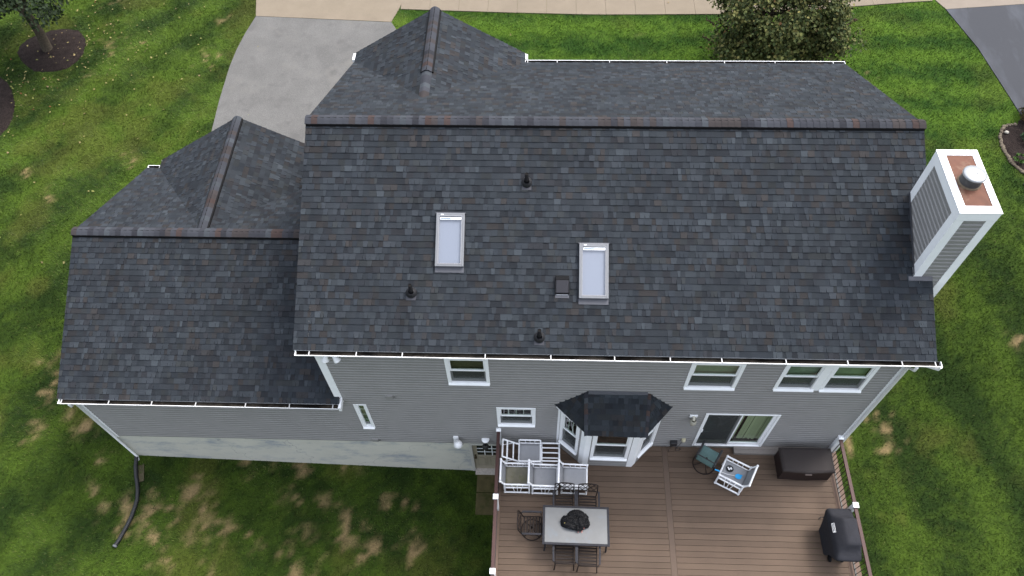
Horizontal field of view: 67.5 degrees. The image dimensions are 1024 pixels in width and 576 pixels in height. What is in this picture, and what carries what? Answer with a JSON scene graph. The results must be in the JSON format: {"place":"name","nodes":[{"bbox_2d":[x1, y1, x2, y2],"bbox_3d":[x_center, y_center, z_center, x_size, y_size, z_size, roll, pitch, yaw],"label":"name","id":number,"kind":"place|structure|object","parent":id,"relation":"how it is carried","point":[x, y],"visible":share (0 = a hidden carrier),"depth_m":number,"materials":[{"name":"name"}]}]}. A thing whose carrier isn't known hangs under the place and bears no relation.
{"place":"outdoors","nodes":[
{"label":"outdoors","id":0,"kind":"place"},
{"bbox_2d":[212,16,395,142],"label":"driveway","id":1,"kind":"structure","parent":0,"point":[284,76],"depth_m":30.63,"materials":[{"name":"concrete"}]},
{"bbox_2d":[256,0,401,21],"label":"driveway apron","id":2,"kind":"object","parent":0,"point":[372,10],"visible":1,"depth_m":32.60,"materials":[{"name":"concrete"}]},
{"bbox_2d":[0,0,1023,575],"bbox_3d":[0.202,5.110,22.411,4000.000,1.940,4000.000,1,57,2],"label":"lawn","id":3,"kind":"structure","parent":0,"point":[318,508],"depth_m":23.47,"materials":[{"name":"plant"}]},
{"bbox_2d":[0,77,14,135],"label":"mulch bed","id":4,"kind":"object","parent":3,"relation":"on","point":[7,107],"visible":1,"depth_m":29.69,"materials":[{"name":"brown soil"}]},
{"bbox_2d":[17,29,85,71],"bbox_3d":[-18.976,-9.770,31.541,3.060,0.209,2.880,1,57,2],"label":"mulch bed","id":5,"kind":"object","parent":3,"relation":"on","point":[29,55],"visible":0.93,"depth_m":31.38,"materials":[{"name":"brown soil"}]},
{"bbox_2d":[0,0,72,51],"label":"maple tree","id":6,"kind":"object","parent":5,"relation":"on","point":[22,8],"visible":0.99,"depth_m":28.00,"materials":[{"name":"green plant"}]},
{"bbox_2d":[112,456,139,547],"bbox_3d":[-10.961,6.104,22.046,0.417,0.284,2.630,-1,57,1],"label":"drain pipe","id":7,"kind":"object","parent":3,"relation":"on","point":[131,516],"visible":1,"depth_m":22.00,"materials":[{"name":"black plastic"}]},
{"bbox_2d":[138,464,143,481],"bbox_3d":[-10.936,5.447,22.546,0.232,0.060,0.520,-13,57,-7],"label":"splash block","id":8,"kind":"object","parent":3,"relation":"on","point":[141,475],"depth_m":22.54,"materials":[{"name":"grey concrete"}]},
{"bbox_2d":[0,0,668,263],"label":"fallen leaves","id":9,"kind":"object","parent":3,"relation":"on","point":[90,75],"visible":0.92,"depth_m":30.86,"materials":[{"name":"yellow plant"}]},
{"bbox_2d":[475,475,500,514],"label":"walkway slabs","id":10,"kind":"structure","parent":3,"relation":"on","point":[484,497],"depth_m":22.62,"materials":[{"name":"concrete"}]},
{"bbox_2d":[56,6,1002,474],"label":"house","id":11,"kind":"structure","parent":3,"relation":"on","point":[438,230],"depth_m":17.18,"materials":[{"name":"plastic"}]},
{"bbox_2d":[321,356,340,362],"bbox_3d":[-4.007,1.533,16.954,0.444,0.243,0.235,1,57,2],"label":"floodlight","id":12,"kind":"object","parent":11,"relation":"attached to","point":[324,359],"visible":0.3,"depth_m":16.92,"materials":[{"name":"white plastic"}]},
{"bbox_2d":[353,404,375,428],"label":"window","id":13,"kind":"structure","parent":11,"relation":"in","point":[362,411],"depth_m":19.99,"materials":[{"name":"white glass"}]},
{"bbox_2d":[453,436,462,448],"bbox_3d":[-1.468,4.263,20.904,0.260,0.464,0.308,1,57,2],"label":"security camera","id":14,"kind":"object","parent":11,"relation":"attached to","point":[458,444],"visible":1,"depth_m":20.75,"materials":[{"name":"white plastic"}]},
{"bbox_2d":[444,359,489,385],"bbox_3d":[-1.018,1.883,17.626,0.990,1.270,0.195,1,57,2],"label":"window","id":15,"kind":"structure","parent":11,"relation":"in","point":[460,372],"depth_m":17.70,"materials":[{"name":"white glass"}]},
{"bbox_2d":[468,444,495,474],"bbox_3d":[-0.665,4.939,22.173,1.060,2.120,0.230,1,57,2],"label":"basement door","id":16,"kind":"structure","parent":11,"relation":"in","point":[483,461],"depth_m":22.32,"materials":[{"name":"paint"}]},
{"bbox_2d":[481,438,489,449],"bbox_3d":[-0.721,4.236,20.934,0.220,0.285,0.344,1,57,2],"label":"wall lamp","id":17,"kind":"object","parent":11,"relation":"attached to","point":[485,445],"visible":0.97,"depth_m":20.85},
{"bbox_2d":[496,407,535,427],"bbox_3d":[0.109,3.285,19.639,0.988,1.100,0.140,1,57,2],"label":"window","id":18,"kind":"structure","parent":11,"relation":"in","point":[503,420],"depth_m":19.78,"materials":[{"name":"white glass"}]},
{"bbox_2d":[558,412,579,454],"bbox_3d":[1.481,3.755,19.787,0.582,1.880,0.393,10,57,8],"label":"window","id":19,"kind":"structure","parent":11,"relation":"in","point":[567,438],"depth_m":20.02,"materials":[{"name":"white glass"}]},
{"bbox_2d":[556,409,660,466],"bbox_3d":[2.485,3.863,19.836,2.631,2.460,0.651,1,57,2],"label":"bay window","id":20,"kind":"structure","parent":11,"relation":"in","point":[585,442],"depth_m":20.02,"materials":[{"name":"plastic"}]},
{"bbox_2d":[589,436,632,460],"bbox_3d":[2.522,4.015,19.531,0.988,1.780,0.140,2,57,2],"label":"window","id":21,"kind":"structure","parent":11,"relation":"in","point":[599,451],"depth_m":19.85,"materials":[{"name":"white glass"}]},
{"bbox_2d":[637,423,658,457],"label":"window","id":22,"kind":"structure","parent":11,"relation":"in","point":[646,443],"depth_m":20.16,"materials":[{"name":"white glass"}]},
{"bbox_2d":[668,440,681,451],"bbox_3d":[4.404,4.267,20.710,0.322,0.427,0.166,1,57,2],"label":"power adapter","id":23,"kind":"object","parent":11,"relation":"attached to","point":[673,443],"visible":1,"depth_m":20.57,"materials":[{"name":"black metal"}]},
{"bbox_2d":[689,415,697,425],"bbox_3d":[4.554,3.339,19.260,0.200,0.325,0.204,1,57,2],"label":"wall lamp","id":24,"kind":"object","parent":11,"relation":"attached to","point":[693,421],"visible":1,"depth_m":19.20,"materials":[{"name":"beige metal"}]},
{"bbox_2d":[683,363,746,390],"bbox_3d":[4.590,1.970,17.445,1.195,1.270,0.195,1,57,2],"label":"window","id":25,"kind":"structure","parent":11,"relation":"in","point":[701,376],"depth_m":17.52,"materials":[{"name":"white glass"}]},
{"bbox_2d":[692,413,780,446],"bbox_3d":[5.789,3.645,19.975,1.848,2.085,0.209,1,57,2],"label":"sliding door","id":26,"kind":"structure","parent":11,"relation":"in","point":[717,429],"depth_m":20.00,"materials":[{"name":"white glass"}]},
{"bbox_2d":[772,365,830,391],"bbox_3d":[6.529,1.993,17.371,0.945,1.270,0.195,1,57,2],"label":"window","id":27,"kind":"structure","parent":11,"relation":"in","point":[794,378],"depth_m":17.44,"materials":[{"name":"white glass"}]},
{"bbox_2d":[818,366,880,392],"bbox_3d":[7.601,2.009,17.335,0.980,1.270,0.195,1,57,2],"label":"window","id":28,"kind":"structure","parent":11,"relation":"in","point":[842,379],"depth_m":17.41,"materials":[{"name":"white glass"}]},
{"bbox_2d":[495,443,861,575],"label":"deck","id":29,"kind":"structure","parent":3,"relation":"on","point":[767,508],"depth_m":19.82,"materials":[{"name":"brown wood"}]},
{"bbox_2d":[489,427,501,575],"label":"deck railing","id":30,"kind":"object","parent":29,"relation":"on","point":[495,508],"visible":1,"depth_m":19.36,"materials":[{"name":"wood"}]},
{"bbox_2d":[499,458,530,493],"bbox_3d":[0.083,4.930,20.091,0.807,0.905,0.652,1,57,2],"label":"patio chair","id":31,"kind":"object","parent":29,"relation":"on","point":[513,477],"visible":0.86,"depth_m":20.13,"materials":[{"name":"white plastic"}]},
{"bbox_2d":[501,438,540,466],"bbox_3d":[0.251,4.417,20.494,1.058,0.784,0.636,1,57,2],"label":"patio chair","id":32,"kind":"object","parent":29,"relation":"on","point":[531,451],"visible":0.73,"depth_m":20.46,"materials":[{"name":"white plastic"}]},
{"bbox_2d":[517,510,542,540],"bbox_3d":[0.461,5.987,19.392,0.659,0.887,0.608,1,57,2],"label":"dining chair","id":33,"kind":"object","parent":29,"relation":"on","point":[530,525],"visible":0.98,"depth_m":19.39,"materials":[{"name":"brown metal"}]},
{"bbox_2d":[527,459,558,494],"bbox_3d":[0.812,4.953,20.058,0.807,0.905,0.652,1,57,2],"label":"patio chair","id":34,"kind":"object","parent":29,"relation":"on","point":[545,478],"visible":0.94,"depth_m":20.07,"materials":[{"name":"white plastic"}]},
{"bbox_2d":[541,442,559,466],"bbox_3d":[1.032,4.487,20.656,0.516,0.403,0.546,1,57,2],"label":"footstool","id":35,"kind":"object","parent":29,"relation":"on","point":[542,448],"visible":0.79,"depth_m":20.49,"materials":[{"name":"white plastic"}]},
{"bbox_2d":[552,545,576,570],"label":"dining chair","id":36,"kind":"object","parent":29,"relation":"on","point":[563,562],"visible":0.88,"depth_m":18.98,"materials":[{"name":"grey metal"}]},
{"bbox_2d":[553,482,575,505],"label":"dining chair","id":37,"kind":"object","parent":29,"relation":"on","point":[569,489],"visible":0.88,"depth_m":19.70,"materials":[{"name":"brown metal"}]},
{"bbox_2d":[557,459,587,494],"bbox_3d":[1.583,4.948,20.043,0.807,0.905,0.652,2,57,3],"label":"patio chair","id":38,"kind":"object","parent":29,"relation":"on","point":[575,475],"visible":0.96,"depth_m":20.07,"materials":[{"name":"white wood"}]},
{"bbox_2d":[542,505,609,552],"bbox_3d":[1.600,6.113,19.397,1.671,0.732,0.996,1,57,2],"label":"dining table","id":39,"kind":"object","parent":29,"relation":"on","point":[595,533],"visible":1,"depth_m":19.04,"materials":[{"name":"grey glass"}]},
{"bbox_2d":[560,509,589,532],"bbox_3d":[1.571,5.772,19.059,0.753,0.208,0.563,1,57,2],"label":"plastic bag","id":40,"kind":"object","parent":39,"relation":"on","point":[576,520],"visible":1,"depth_m":18.99,"materials":[{"name":"black plastic"}]},
{"bbox_2d":[576,483,599,506],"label":"dining chair","id":41,"kind":"object","parent":29,"relation":"on","point":[578,498],"visible":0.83,"depth_m":19.68,"materials":[{"name":"grey metal"}]},
{"bbox_2d":[576,546,600,572],"bbox_3d":[1.876,6.658,18.927,0.608,0.908,0.638,3,57,3],"label":"dining chair","id":42,"kind":"object","parent":29,"relation":"on","point":[578,556],"visible":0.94,"depth_m":18.94,"materials":[{"name":"grey metal"}]},
{"bbox_2d":[692,440,722,474],"bbox_3d":[5.160,4.481,20.279,0.608,0.880,0.644,29,62,19],"label":"swivel chair","id":43,"kind":"object","parent":29,"relation":"on","point":[707,456],"visible":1,"depth_m":20.33,"materials":[{"name":"teal fabric"}]},
{"bbox_2d":[714,455,758,494],"bbox_3d":[5.838,4.865,19.995,0.807,0.905,0.652,25,61,17],"label":"patio chair","id":44,"kind":"object","parent":29,"relation":"on","point":[746,480],"visible":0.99,"depth_m":20.00,"materials":[{"name":"white wood"}]},
{"bbox_2d":[715,469,741,478],"bbox_3d":[5.632,4.826,19.943,0.736,0.167,0.140,9,57,7],"label":"fly swatter","id":45,"kind":"object","parent":44,"relation":"on","point":[738,476],"visible":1,"depth_m":19.97,"materials":[{"name":"blue plastic"}]},
{"bbox_2d":[733,446,819,455],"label":"step","id":46,"kind":"structure","parent":29,"relation":"on","point":[750,450],"depth_m":20.69,"materials":[{"name":"grey wood"}]},
{"bbox_2d":[774,447,835,479],"bbox_3d":[7.716,4.673,20.265,1.350,0.622,0.720,1,57,2],"label":"storage chest","id":47,"kind":"object","parent":29,"relation":"on","point":[804,463],"visible":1,"depth_m":20.05,"materials":[{"name":"plastic"}]},
{"bbox_2d":[818,508,861,561],"bbox_3d":[8.064,6.165,18.965,0.739,1.132,1.292,1,57,2],"label":"covered grill","id":48,"kind":"object","parent":29,"relation":"on","point":[839,535],"visible":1,"depth_m":18.61,"materials":[{"name":"fabric"}]},
{"bbox_2d":[828,435,871,575],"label":"deck railing","id":49,"kind":"object","parent":29,"relation":"on","point":[833,446],"visible":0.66,"depth_m":19.32,"materials":[{"name":"wood"}]},
{"bbox_2d":[700,0,866,62],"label":"ornamental tree","id":50,"kind":"object","parent":3,"relation":"on","point":[787,35],"visible":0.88,"depth_m":26.87,"materials":[{"name":"green plant"}]},
{"bbox_2d":[1002,118,1023,169],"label":"mulch bed","id":51,"kind":"object","parent":3,"relation":"on","point":[1013,141],"visible":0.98,"depth_m":27.59,"materials":[{"name":"brown soil"}]},
{"bbox_2d":[1014,153,1023,163],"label":"leafy plant","id":52,"kind":"object","parent":51,"relation":"on","point":[1017,159],"visible":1,"depth_m":26.90,"materials":[{"name":"green plant"}]},
{"bbox_2d":[1019,107,1023,119],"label":"evergreen shrub","id":53,"kind":"object","parent":3,"relation":"on","point":[1022,114],"visible":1,"depth_m":28.08,"materials":[{"name":"green plant"}]},
{"bbox_2d":[401,0,932,14],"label":"sidewalk","id":54,"kind":"structure","parent":0,"point":[638,7],"depth_m":32.34,"materials":[{"name":"concrete"}]},
{"bbox_2d":[726,465,733,471],"bbox_3d":[5.708,4.740,20.105,0.196,0.035,0.196,1,57,2],"label":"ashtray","id":55,"kind":"object","parent":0,"point":[729,468],"visible":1,"depth_m":20.10,"materials":[{"name":"white metal"}]},
{"bbox_2d":[935,0,1023,8],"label":"neighbour apron","id":56,"kind":"object","parent":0,"point":[952,4],"visible":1,"depth_m":31.95,"materials":[{"name":"concrete"}]},
{"bbox_2d":[946,4,1023,118],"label":"neighbour driveway","id":57,"kind":"structure","parent":0,"point":[995,34],"depth_m":30.73,"materials":[{"name":"concrete"}]}
]}

